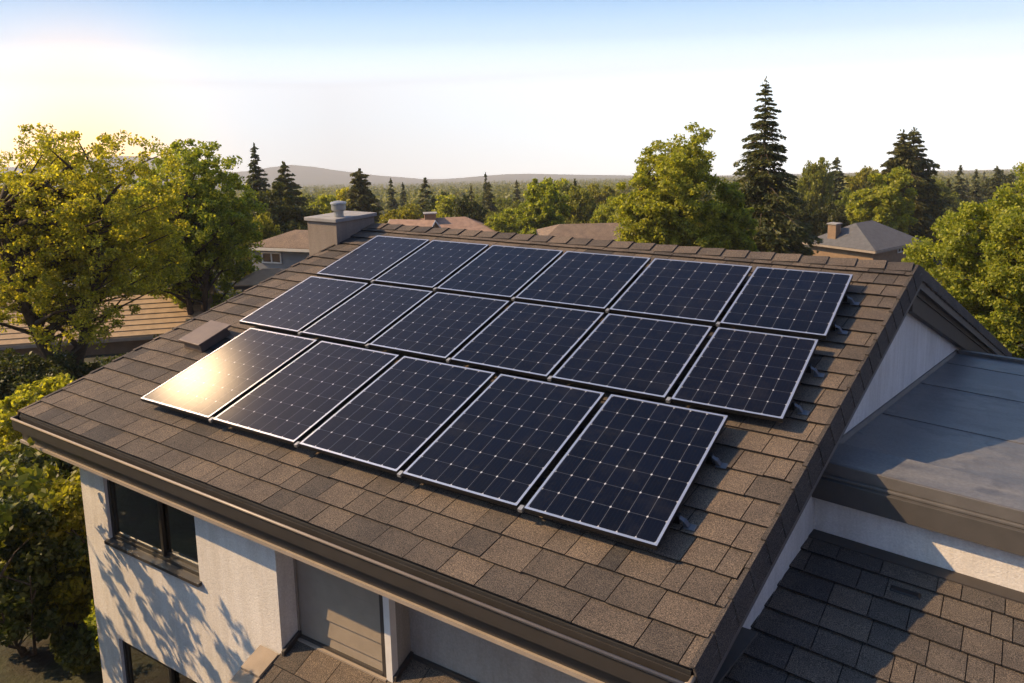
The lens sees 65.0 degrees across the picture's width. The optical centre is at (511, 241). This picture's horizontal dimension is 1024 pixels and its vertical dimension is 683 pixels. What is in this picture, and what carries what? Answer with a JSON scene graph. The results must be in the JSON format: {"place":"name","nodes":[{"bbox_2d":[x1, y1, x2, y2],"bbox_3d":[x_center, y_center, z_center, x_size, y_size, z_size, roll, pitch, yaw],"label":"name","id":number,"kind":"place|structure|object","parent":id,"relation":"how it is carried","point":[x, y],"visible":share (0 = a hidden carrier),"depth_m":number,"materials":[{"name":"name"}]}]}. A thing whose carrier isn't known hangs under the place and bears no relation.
{"place":"outdoors","nodes":[
{"label":"outdoors","id":0,"kind":"place"},
{"bbox_2d":[0,156,1022,682],"bbox_3d":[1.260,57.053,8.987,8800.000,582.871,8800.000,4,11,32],"label":"ground","id":1,"kind":"structure","parent":0,"point":[40,666],"depth_m":1802.94,"materials":[{"name":"green plant"}]},
{"bbox_2d":[0,437,60,523],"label":"broadleaf tree","id":2,"kind":"object","parent":1,"relation":"on","point":[29,479],"visible":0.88,"depth_m":8.56,"materials":[{"name":"green plant"}]},
{"bbox_2d":[0,445,73,496],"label":"hedge bush","id":3,"kind":"object","parent":1,"relation":"on","point":[28,463],"visible":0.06,"depth_m":14.28,"materials":[{"name":"green plant"}]},
{"bbox_2d":[0,372,74,453],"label":"yellow shrub","id":4,"kind":"object","parent":1,"relation":"on","point":[27,394],"visible":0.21,"depth_m":17.24,"materials":[{"name":"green plant"}]},
{"bbox_2d":[0,347,77,399],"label":"hedge bush","id":5,"kind":"object","parent":1,"relation":"on","point":[27,361],"visible":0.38,"depth_m":21.28,"materials":[{"name":"green plant"}]},
{"bbox_2d":[0,491,90,657],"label":"laurel bush","id":6,"kind":"object","parent":1,"relation":"on","point":[22,598],"visible":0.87,"depth_m":10.52,"materials":[{"name":"green plant"}]},
{"bbox_2d":[0,463,93,632],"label":"laurel bush","id":7,"kind":"object","parent":1,"relation":"on","point":[73,596],"visible":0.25,"depth_m":11.02,"materials":[{"name":"green plant"}]},
{"bbox_2d":[21,448,74,475],"bbox_3d":[-8.031,4.081,15.056,2.539,2.112,2.225,-3,9,-10],"label":"hedge bush","id":8,"kind":"object","parent":1,"relation":"on","point":[46,457],"visible":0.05,"depth_m":14.15,"materials":[{"name":"green plant"}]},
{"bbox_2d":[2,353,101,389],"bbox_3d":[-12.598,3.903,21.872,2.460,1.505,2.568,1,9,17],"label":"hedge bush","id":9,"kind":"object","parent":1,"relation":"on","point":[35,373],"visible":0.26,"depth_m":21.29,"materials":[{"name":"green plant"}]},
{"bbox_2d":[41,466,78,485],"bbox_3d":[-7.162,4.564,13.746,1.774,1.530,1.942,4,11,32],"label":"hedge bush","id":10,"kind":"object","parent":1,"relation":"on","point":[67,475],"visible":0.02,"depth_m":13.91,"materials":[{"name":"green plant"}]},
{"bbox_2d":[48,622,101,675],"bbox_3d":[-5.519,5.393,10.540,0.985,0.822,0.971,-6,10,-28],"label":"hedge bush","id":11,"kind":"object","parent":1,"relation":"on","point":[74,650],"visible":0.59,"depth_m":10.31,"materials":[{"name":"green plant"}]},
{"bbox_2d":[84,599,100,665],"bbox_3d":[-5.034,4.940,10.583,1.107,1.679,1.215,4,11,32],"label":"boxwood shrub","id":12,"kind":"object","parent":1,"relation":"on","point":[90,620],"visible":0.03,"depth_m":10.13,"materials":[{"name":"green plant"}]},
{"bbox_2d":[0,122,193,368],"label":"broadleaf tree","id":13,"kind":"object","parent":1,"relation":"on","point":[65,238],"visible":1,"depth_m":21.54,"materials":[{"name":"green plant"}]},
{"bbox_2d":[77,198,129,279],"bbox_3d":[-23.851,0.131,48.521,5.437,5.756,5.362,0,9,8],"label":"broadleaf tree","id":14,"kind":"object","parent":1,"relation":"on","point":[104,251],"depth_m":47.52,"materials":[{"name":"green plant"}]},
{"bbox_2d":[85,353,126,366],"bbox_3d":[-12.174,4.020,24.878,2.667,0.857,2.730,4,11,32],"label":"hedge bush","id":15,"kind":"object","parent":1,"relation":"on","point":[105,362],"visible":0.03,"depth_m":25.15,"materials":[{"name":"green plant"}]},
{"bbox_2d":[0,285,222,359],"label":"neighbour house","id":16,"kind":"structure","parent":1,"relation":"on","point":[159,316],"depth_m":29.47,"materials":[{"name":"brown tile"}]},
{"bbox_2d":[104,138,270,314],"bbox_3d":[-12.093,0.187,30.278,5.692,8.058,6.041,4,11,32],"label":"broadleaf tree","id":17,"kind":"object","parent":1,"relation":"on","point":[222,236],"visible":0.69,"depth_m":29.54,"materials":[{"name":"green plant"}]},
{"bbox_2d":[244,142,270,212],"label":"conifer tree","id":18,"kind":"object","parent":1,"relation":"on","point":[256,182],"visible":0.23,"depth_m":71.58,"materials":[{"name":"green plant"}]},
{"bbox_2d":[234,211,282,277],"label":"broadleaf tree","id":19,"kind":"object","parent":1,"relation":"on","point":[266,221],"visible":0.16,"depth_m":42.19,"materials":[{"name":"green plant"}]},
{"bbox_2d":[234,268,284,291],"bbox_3d":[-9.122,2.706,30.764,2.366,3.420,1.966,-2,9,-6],"label":"neighbour house","id":20,"kind":"structure","parent":1,"relation":"on","point":[251,280],"depth_m":29.98,"materials":[{"name":"grey metal"}]},
{"bbox_2d":[249,230,309,271],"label":"neighbour house","id":21,"kind":"structure","parent":1,"relation":"on","point":[286,250],"depth_m":35.38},
{"bbox_2d":[261,252,281,263],"bbox_3d":[-10.607,0.715,35.456,1.000,0.500,0.040,2,9,18],"label":"window","id":22,"kind":"structure","parent":21,"relation":"in","point":[269,257],"depth_m":35.44,"materials":[{"name":"white paint"}]},
{"bbox_2d":[250,181,323,232],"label":"broadleaf tree","id":23,"kind":"object","parent":1,"relation":"on","point":[293,215],"visible":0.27,"depth_m":49.80,"materials":[{"name":"green plant"}]},
{"bbox_2d":[272,161,308,226],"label":"conifer tree","id":24,"kind":"object","parent":1,"relation":"on","point":[284,178],"visible":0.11,"depth_m":59.85,"materials":[{"name":"green plant"}]},
{"bbox_2d":[298,194,328,209],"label":"broadleaf tree","id":25,"kind":"object","parent":1,"relation":"on","point":[309,197],"visible":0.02,"depth_m":102.34,"materials":[{"name":"green plant"}]},
{"bbox_2d":[305,194,335,213],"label":"broadleaf tree","id":26,"kind":"object","parent":1,"relation":"on","point":[326,200],"visible":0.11,"depth_m":65.74,"materials":[{"name":"green plant"}]},
{"bbox_2d":[334,187,350,203],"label":"broadleaf tree","id":27,"kind":"object","parent":1,"relation":"on","point":[340,194],"visible":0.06,"depth_m":90.44,"materials":[{"name":"yellow plant"}]},
{"bbox_2d":[344,168,383,222],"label":"pine tree","id":28,"kind":"object","parent":1,"relation":"on","point":[360,195],"visible":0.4,"depth_m":69.62,"materials":[{"name":"green plant"}]},
{"bbox_2d":[370,195,384,212],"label":"broadleaf tree","id":29,"kind":"object","parent":1,"relation":"on","point":[379,202],"visible":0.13,"depth_m":219.13,"materials":[{"name":"green plant"}]},
{"bbox_2d":[386,178,398,212],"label":"conifer tree","id":30,"kind":"object","parent":1,"relation":"on","point":[391,205],"visible":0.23,"depth_m":115.17,"materials":[{"name":"green plant"}]},
{"bbox_2d":[378,208,422,222],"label":"broadleaf tree","id":31,"kind":"object","parent":1,"relation":"on","point":[404,214],"visible":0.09,"depth_m":60.16,"materials":[{"name":"green plant"}]},
{"bbox_2d":[399,182,408,207],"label":"conifer tree","id":32,"kind":"object","parent":1,"relation":"on","point":[403,197],"visible":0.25,"depth_m":130.18,"materials":[{"name":"green plant"}]},
{"bbox_2d":[396,202,423,218],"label":"broadleaf tree","id":33,"kind":"object","parent":1,"relation":"on","point":[416,209],"visible":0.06,"depth_m":84.41,"materials":[{"name":"green plant"}]},
{"bbox_2d":[388,219,440,227],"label":"neighbour house","id":34,"kind":"structure","parent":1,"relation":"on","point":[425,223],"depth_m":57.16,"materials":[{"name":"ceramic"}]},
{"bbox_2d":[412,198,420,203],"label":"broadleaf tree","id":35,"kind":"object","parent":1,"relation":"on","point":[415,201],"visible":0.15,"depth_m":199.45,"materials":[{"name":"green plant"}]},
{"bbox_2d":[416,178,433,216],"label":"conifer tree","id":36,"kind":"object","parent":1,"relation":"on","point":[423,196],"visible":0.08,"depth_m":91.16,"materials":[{"name":"green plant"}]},
{"bbox_2d":[422,191,448,215],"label":"broadleaf tree","id":37,"kind":"object","parent":1,"relation":"on","point":[432,203],"visible":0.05,"depth_m":86.81,"materials":[{"name":"green plant"}]},
{"bbox_2d":[431,194,456,217],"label":"broadleaf tree","id":38,"kind":"object","parent":1,"relation":"on","point":[444,206],"visible":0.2,"depth_m":74.35,"materials":[{"name":"green plant"}]},
{"bbox_2d":[417,212,494,230],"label":"neighbour house","id":39,"kind":"structure","parent":1,"relation":"on","point":[467,223],"depth_m":59.62,"materials":[{"name":"ceramic"}]},
{"bbox_2d":[447,189,464,197],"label":"broadleaf tree","id":40,"kind":"object","parent":1,"relation":"on","point":[455,190],"visible":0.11,"depth_m":261.99,"materials":[{"name":"green plant"}]},
{"bbox_2d":[452,194,487,222],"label":"broadleaf tree","id":41,"kind":"object","parent":1,"relation":"on","point":[463,207],"visible":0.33,"depth_m":61.90,"materials":[{"name":"green plant"}]},
{"bbox_2d":[468,186,475,211],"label":"conifer tree","id":42,"kind":"object","parent":1,"relation":"on","point":[470,195],"visible":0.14,"depth_m":110.23,"materials":[{"name":"green plant"}]},
{"bbox_2d":[481,172,487,206],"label":"conifer tree","id":43,"kind":"object","parent":1,"relation":"on","point":[484,189],"visible":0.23,"depth_m":120.06,"materials":[{"name":"green plant"}]},
{"bbox_2d":[473,192,496,204],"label":"broadleaf tree","id":44,"kind":"object","parent":1,"relation":"on","point":[476,199],"visible":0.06,"depth_m":132.46,"materials":[{"name":"green plant"}]},
{"bbox_2d":[481,209,497,219],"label":"broadleaf tree","id":45,"kind":"object","parent":1,"relation":"on","point":[489,213],"visible":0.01,"depth_m":88.60,"materials":[{"name":"green plant"}]},
{"bbox_2d":[483,182,497,218],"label":"conifer tree","id":46,"kind":"object","parent":1,"relation":"on","point":[490,206],"visible":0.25,"depth_m":92.63,"materials":[{"name":"green plant"}]},
{"bbox_2d":[481,197,517,217],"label":"broadleaf tree","id":47,"kind":"object","parent":1,"relation":"on","point":[501,204],"visible":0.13,"depth_m":105.61,"materials":[{"name":"green plant"}]},
{"bbox_2d":[483,207,528,233],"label":"broadleaf tree","id":48,"kind":"object","parent":1,"relation":"on","point":[505,223],"visible":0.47,"depth_m":59.65,"materials":[{"name":"green plant"}]},
{"bbox_2d":[512,180,520,202],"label":"conifer tree","id":49,"kind":"object","parent":1,"relation":"on","point":[516,192],"visible":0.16,"depth_m":130.19,"materials":[{"name":"green plant"}]},
{"bbox_2d":[503,200,535,215],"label":"broadleaf tree","id":50,"kind":"object","parent":1,"relation":"on","point":[515,204],"visible":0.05,"depth_m":94.64,"materials":[{"name":"green plant"}]},
{"bbox_2d":[515,177,571,234],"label":"broadleaf tree","id":51,"kind":"object","parent":1,"relation":"on","point":[539,213],"visible":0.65,"depth_m":51.74,"materials":[{"name":"green plant"}]},
{"bbox_2d":[95,169,1022,213],"bbox_3d":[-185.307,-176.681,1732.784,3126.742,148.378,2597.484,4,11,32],"label":"distant wood","id":52,"kind":"object","parent":1,"relation":"on","point":[505,190],"visible":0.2,"depth_m":419.09,"materials":[{"name":"green plant"}]},
{"bbox_2d":[552,178,583,215],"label":"broadleaf tree","id":53,"kind":"object","parent":1,"relation":"on","point":[563,184],"visible":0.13,"depth_m":92.22,"materials":[{"name":"green plant"}]},
{"bbox_2d":[536,223,622,240],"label":"neighbour house","id":54,"kind":"structure","parent":1,"relation":"on","point":[599,231],"depth_m":43.50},
{"bbox_2d":[559,184,604,223],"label":"broadleaf tree","id":55,"kind":"object","parent":1,"relation":"on","point":[581,203],"visible":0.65,"depth_m":65.58,"materials":[{"name":"green plant"}]},
{"bbox_2d":[587,183,620,208],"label":"broadleaf tree","id":56,"kind":"object","parent":1,"relation":"on","point":[596,192],"visible":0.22,"depth_m":94.68,"materials":[{"name":"green plant"}]},
{"bbox_2d":[590,196,619,222],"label":"broadleaf tree","id":57,"kind":"object","parent":1,"relation":"on","point":[602,213],"visible":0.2,"depth_m":59.86,"materials":[{"name":"green plant"}]},
{"bbox_2d":[619,185,633,196],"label":"broadleaf tree","id":58,"kind":"object","parent":1,"relation":"on","point":[627,189],"visible":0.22,"depth_m":225.83,"materials":[{"name":"green plant"}]},
{"bbox_2d":[609,122,731,249],"bbox_3d":[6.601,-0.715,32.287,4.631,8.102,5.042,4,11,32],"label":"broadleaf tree","id":59,"kind":"object","parent":1,"relation":"on","point":[663,205],"visible":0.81,"depth_m":31.25,"materials":[{"name":"green plant"}]},
{"bbox_2d":[698,189,721,202],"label":"broadleaf tree","id":60,"kind":"object","parent":1,"relation":"on","point":[705,197],"visible":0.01,"depth_m":60.62,"materials":[{"name":"green plant"}]},
{"bbox_2d":[694,181,759,251],"bbox_3d":[9.078,0.323,33.420,2.822,5.711,2.734,-7,11,-34],"label":"broadleaf tree","id":61,"kind":"object","parent":1,"relation":"on","point":[737,215],"visible":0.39,"depth_m":32.44,"materials":[{"name":"green plant"}]},
{"bbox_2d":[722,76,823,255],"bbox_3d":[11.304,-2.335,37.294,6.128,10.522,5.753,4,11,32],"label":"spruce tree","id":62,"kind":"object","parent":1,"relation":"on","point":[777,229],"visible":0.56,"depth_m":36.36,"materials":[{"name":"green plant"}]},
{"bbox_2d":[787,192,817,242],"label":"broadleaf tree","id":63,"kind":"object","parent":1,"relation":"on","point":[806,210],"visible":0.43,"depth_m":59.95,"materials":[{"name":"green plant"}]},
{"bbox_2d":[789,157,835,209],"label":"broadleaf tree","id":64,"kind":"object","parent":1,"relation":"on","point":[819,183],"visible":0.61,"depth_m":77.24,"materials":[{"name":"green plant"}]},
{"bbox_2d":[810,200,849,235],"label":"broadleaf tree","id":65,"kind":"object","parent":1,"relation":"on","point":[830,213],"visible":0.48,"depth_m":62.14,"materials":[{"name":"green plant"}]},
{"bbox_2d":[831,157,848,201],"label":"conifer tree","id":66,"kind":"object","parent":1,"relation":"on","point":[838,176],"visible":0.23,"depth_m":83.82,"materials":[{"name":"green plant"}]},
{"bbox_2d":[834,187,864,224],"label":"broadleaf tree","id":67,"kind":"object","parent":1,"relation":"on","point":[844,199],"visible":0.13,"depth_m":65.92,"materials":[{"name":"green plant"}]},
{"bbox_2d":[840,165,878,192],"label":"broadleaf tree","id":68,"kind":"object","parent":1,"relation":"on","point":[858,181],"visible":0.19,"depth_m":85.18,"materials":[{"name":"green plant"}]},
{"bbox_2d":[802,220,920,261],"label":"neighbour house","id":69,"kind":"structure","parent":1,"relation":"on","point":[870,240],"depth_m":46.35,"materials":[{"name":"white paint"}]},
{"bbox_2d":[845,166,917,233],"bbox_3d":[25.063,-1.652,54.426,4.729,6.886,4.117,-8,11,-37],"label":"broadleaf tree","id":70,"kind":"object","parent":1,"relation":"on","point":[883,203],"visible":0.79,"depth_m":53.47,"materials":[{"name":"green plant"}]},
{"bbox_2d":[864,129,942,246],"bbox_3d":[28.140,-3.322,58.246,7.600,9.653,7.641,4,11,32],"label":"pine tree","id":71,"kind":"object","parent":1,"relation":"on","point":[908,161],"visible":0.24,"depth_m":57.15,"materials":[{"name":"green plant"}]},
{"bbox_2d":[900,126,951,252],"bbox_3d":[29.547,-3.603,59.921,7.577,9.868,7.538,4,11,32],"label":"pine tree","id":72,"kind":"object","parent":1,"relation":"on","point":[928,164],"visible":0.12,"depth_m":58.64,"materials":[{"name":"green plant"}]},
{"bbox_2d":[930,176,961,212],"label":"broadleaf tree","id":73,"kind":"object","parent":1,"relation":"on","point":[946,194],"visible":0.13,"depth_m":87.27,"materials":[{"name":"green plant"}]},
{"bbox_2d":[946,178,952,189],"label":"conifer tree","id":74,"kind":"object","parent":1,"relation":"on","point":[948,183],"visible":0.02,"depth_m":91.64,"materials":[{"name":"green plant"}]},
{"bbox_2d":[949,165,970,232],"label":"conifer tree","id":75,"kind":"object","parent":1,"relation":"on","point":[960,187],"visible":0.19,"depth_m":92.02,"materials":[{"name":"green plant"}]},
{"bbox_2d":[901,162,1023,358],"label":"broadleaf tree","id":76,"kind":"object","parent":1,"relation":"on","point":[980,277],"visible":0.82,"depth_m":20.02,"materials":[{"name":"green plant"}]},
{"bbox_2d":[963,178,969,200],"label":"conifer tree","id":77,"kind":"object","parent":1,"relation":"on","point":[966,184],"visible":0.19,"depth_m":173.61,"materials":[{"name":"green plant"}]},
{"bbox_2d":[965,169,982,231],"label":"conifer tree","id":78,"kind":"object","parent":1,"relation":"on","point":[975,189],"visible":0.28,"depth_m":96.15,"materials":[{"name":"green plant"}]},
{"bbox_2d":[980,171,986,182],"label":"conifer tree","id":79,"kind":"object","parent":1,"relation":"on","point":[983,177],"visible":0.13,"depth_m":232.69,"materials":[{"name":"green plant"}]},
{"bbox_2d":[976,165,1002,230],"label":"conifer tree","id":80,"kind":"object","parent":1,"relation":"on","point":[996,180],"visible":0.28,"depth_m":90.98,"materials":[{"name":"green plant"}]},
{"bbox_2d":[978,169,1019,209],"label":"broadleaf tree","id":81,"kind":"object","parent":1,"relation":"on","point":[1006,180],"visible":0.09,"depth_m":100.12,"materials":[{"name":"green plant"}]},
{"bbox_2d":[0,0,1023,178],"label":"sky","id":82,"kind":"structure","parent":0,"point":[419,89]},
{"bbox_2d":[10,201,1023,682],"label":"house","id":83,"kind":"structure","parent":0,"point":[862,521],"depth_m":6.67,"materials":[{"name":"paint"}]},
{"bbox_2d":[104,479,201,586],"bbox_3d":[-3.716,2.931,8.314,1.610,0.800,0.170,4,11,32],"label":"window","id":84,"kind":"structure","parent":83,"relation":"in","point":[160,535],"depth_m":8.33,"materials":[{"name":"black glass"}]},
{"bbox_2d":[122,640,196,682],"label":"window","id":85,"kind":"structure","parent":83,"relation":"in","point":[140,667],"depth_m":8.84,"materials":[{"name":"black glass"}]},
{"bbox_2d":[140,328,317,422],"bbox_3d":[-3.052,1.409,8.791,1.175,0.457,1.508,4,11,32],"label":"solar panel","id":86,"kind":"object","parent":83,"relation":"attached to","point":[211,386],"visible":0.94,"depth_m":8.71,"materials":[{"name":"blue glass"}]},
{"bbox_2d":[239,276,368,335],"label":"solar panel","id":87,"kind":"object","parent":83,"relation":"attached to","point":[300,308],"visible":0.93,"depth_m":10.06,"materials":[{"name":"blue glass"}]},
{"bbox_2d":[213,341,399,447],"bbox_3d":[-2.054,1.487,8.157,1.221,0.457,1.508,4,11,32],"label":"solar panel","id":88,"kind":"object","parent":83,"relation":"attached to","point":[297,400],"visible":0.93,"depth_m":8.07,"materials":[{"name":"blue glass"}]},
{"bbox_2d":[302,284,432,347],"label":"solar panel","id":89,"kind":"object","parent":83,"relation":"attached to","point":[367,316],"visible":0.94,"depth_m":9.48,"materials":[{"name":"blue glass"}]},
{"bbox_2d":[317,235,429,282],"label":"solar panel","id":90,"kind":"object","parent":83,"relation":"attached to","point":[373,259],"visible":0.93,"depth_m":11.10,"materials":[{"name":"blue glass"}]},
{"bbox_2d":[299,356,495,477],"bbox_3d":[-1.034,1.567,7.508,1.229,0.457,1.508,4,11,32],"label":"solar panel","id":91,"kind":"object","parent":83,"relation":"attached to","point":[399,416],"visible":0.94,"depth_m":7.41,"materials":[{"name":"blue glass"}]},
{"bbox_2d":[374,240,488,290],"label":"solar panel","id":92,"kind":"object","parent":83,"relation":"attached to","point":[433,265],"visible":0.94,"depth_m":10.55,"materials":[{"name":"blue glass"}]},
{"bbox_2d":[369,292,509,362],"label":"solar panel","id":93,"kind":"object","parent":83,"relation":"attached to","point":[441,326],"visible":0.94,"depth_m":8.90,"materials":[{"name":"blue glass"}]},
{"bbox_2d":[437,245,562,300],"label":"solar panel","id":94,"kind":"object","parent":83,"relation":"attached to","point":[503,272],"visible":0.93,"depth_m":9.97,"materials":[{"name":"blue glass"}]},
{"bbox_2d":[403,374,604,512],"bbox_3d":[-0.031,1.645,6.870,1.190,0.457,1.508,4,11,32],"label":"solar panel","id":95,"kind":"object","parent":83,"relation":"attached to","point":[503,439],"visible":0.94,"depth_m":6.77,"materials":[{"name":"blue glass"}]},
{"bbox_2d":[451,302,603,381],"bbox_3d":[0.182,0.998,8.354,1.214,0.384,1.248,4,11,32],"label":"solar panel","id":96,"kind":"object","parent":83,"relation":"attached to","point":[534,340],"visible":0.93,"depth_m":8.28,"materials":[{"name":"blue glass"}]},
{"bbox_2d":[515,251,650,312],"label":"solar panel","id":97,"kind":"object","parent":83,"relation":"attached to","point":[590,281],"visible":0.93,"depth_m":9.34,"materials":[{"name":"blue glass"}]},
{"bbox_2d":[524,394,727,549],"bbox_3d":[0.970,1.721,6.243,1.213,0.456,1.493,4,11,32],"label":"solar panel","id":98,"kind":"object","parent":83,"relation":"attached to","point":[627,469],"visible":1,"depth_m":6.16,"materials":[{"name":"blue glass"}]},
{"bbox_2d":[552,313,711,402],"bbox_3d":[1.177,1.076,7.722,1.207,0.384,1.248,4,11,32],"label":"solar panel","id":99,"kind":"object","parent":83,"relation":"attached to","point":[641,357],"visible":0.93,"depth_m":7.65,"materials":[{"name":"blue glass"}]},
{"bbox_2d":[609,258,751,326],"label":"solar panel","id":100,"kind":"object","parent":83,"relation":"attached to","point":[692,291],"visible":0.92,"depth_m":8.70,"materials":[{"name":"blue glass"}]},
{"bbox_2d":[671,327,824,422],"bbox_3d":[2.132,1.157,7.124,1.103,0.400,1.233,4,11,32],"label":"solar panel","id":101,"kind":"object","parent":83,"relation":"attached to","point":[760,375],"visible":1,"depth_m":7.06,"materials":[{"name":"blue glass"}]},
{"bbox_2d":[720,267,859,338],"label":"solar panel","id":102,"kind":"object","parent":83,"relation":"attached to","point":[793,302],"visible":1,"depth_m":8.09,"materials":[{"name":"blue glass"}]}
]}

